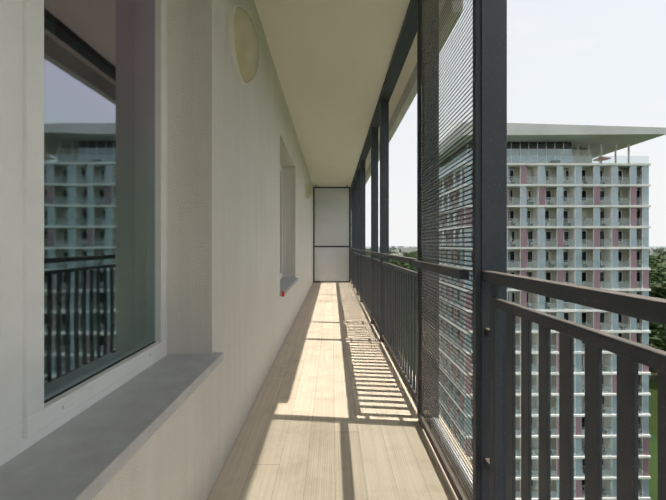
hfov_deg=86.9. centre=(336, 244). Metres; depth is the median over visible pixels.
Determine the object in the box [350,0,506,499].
steel posts
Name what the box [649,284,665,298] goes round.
tree
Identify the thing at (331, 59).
balcony ceiling slab
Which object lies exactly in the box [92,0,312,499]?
facade wall
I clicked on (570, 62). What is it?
sky
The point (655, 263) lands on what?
tree
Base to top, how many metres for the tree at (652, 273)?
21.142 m
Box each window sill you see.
[0,352,223,499]
[280,278,298,295]
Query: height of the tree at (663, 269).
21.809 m
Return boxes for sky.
[365,0,665,245]
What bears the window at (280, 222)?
attached to the facade wall at (233, 144)
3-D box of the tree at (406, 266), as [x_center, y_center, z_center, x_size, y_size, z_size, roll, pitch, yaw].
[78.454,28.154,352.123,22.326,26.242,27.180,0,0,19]
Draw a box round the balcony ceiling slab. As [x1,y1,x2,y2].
[254,0,462,186]
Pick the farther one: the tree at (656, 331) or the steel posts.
the tree at (656, 331)
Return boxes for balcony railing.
[350,248,665,499]
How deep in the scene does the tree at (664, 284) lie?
201.56 m
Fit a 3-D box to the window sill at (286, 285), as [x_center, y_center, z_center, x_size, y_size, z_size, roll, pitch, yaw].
[-0.704,0.535,4.636,0.253,0.038,1.680,0,0,-1]
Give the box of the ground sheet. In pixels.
[365,246,665,499]
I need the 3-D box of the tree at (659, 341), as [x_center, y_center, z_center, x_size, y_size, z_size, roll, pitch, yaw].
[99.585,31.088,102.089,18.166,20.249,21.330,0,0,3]
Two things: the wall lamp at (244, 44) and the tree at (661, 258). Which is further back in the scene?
the tree at (661, 258)
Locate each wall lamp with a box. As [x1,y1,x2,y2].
[228,5,258,84]
[305,182,310,198]
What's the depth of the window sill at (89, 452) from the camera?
0.94 m
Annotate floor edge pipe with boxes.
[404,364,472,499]
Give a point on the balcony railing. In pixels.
(631, 355)
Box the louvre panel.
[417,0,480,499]
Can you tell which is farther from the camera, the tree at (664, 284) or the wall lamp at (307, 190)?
the tree at (664, 284)
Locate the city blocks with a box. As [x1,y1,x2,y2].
[369,246,652,255]
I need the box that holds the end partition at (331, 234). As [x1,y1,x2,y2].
[313,185,349,282]
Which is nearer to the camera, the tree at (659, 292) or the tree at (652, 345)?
the tree at (652, 345)
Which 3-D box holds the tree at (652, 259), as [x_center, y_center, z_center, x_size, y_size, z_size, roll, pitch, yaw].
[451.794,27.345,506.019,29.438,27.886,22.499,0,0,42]
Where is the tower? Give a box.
[439,122,665,499]
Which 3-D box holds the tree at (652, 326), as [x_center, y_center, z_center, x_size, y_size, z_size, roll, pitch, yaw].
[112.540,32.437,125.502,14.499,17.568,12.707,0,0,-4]
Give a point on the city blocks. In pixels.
(404, 250)
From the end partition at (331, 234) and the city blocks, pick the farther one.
the city blocks
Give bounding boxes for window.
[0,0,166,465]
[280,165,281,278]
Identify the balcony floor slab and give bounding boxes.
[207,279,472,499]
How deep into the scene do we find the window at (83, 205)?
1.09 m
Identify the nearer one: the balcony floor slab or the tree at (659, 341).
the balcony floor slab
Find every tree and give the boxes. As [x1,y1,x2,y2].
[402,263,416,270]
[649,256,662,265]
[649,259,663,268]
[649,269,665,282]
[649,279,665,295]
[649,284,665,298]
[649,322,658,336]
[649,322,664,349]
[649,325,665,350]
[649,337,663,350]
[651,266,665,274]
[654,254,665,263]
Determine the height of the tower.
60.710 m

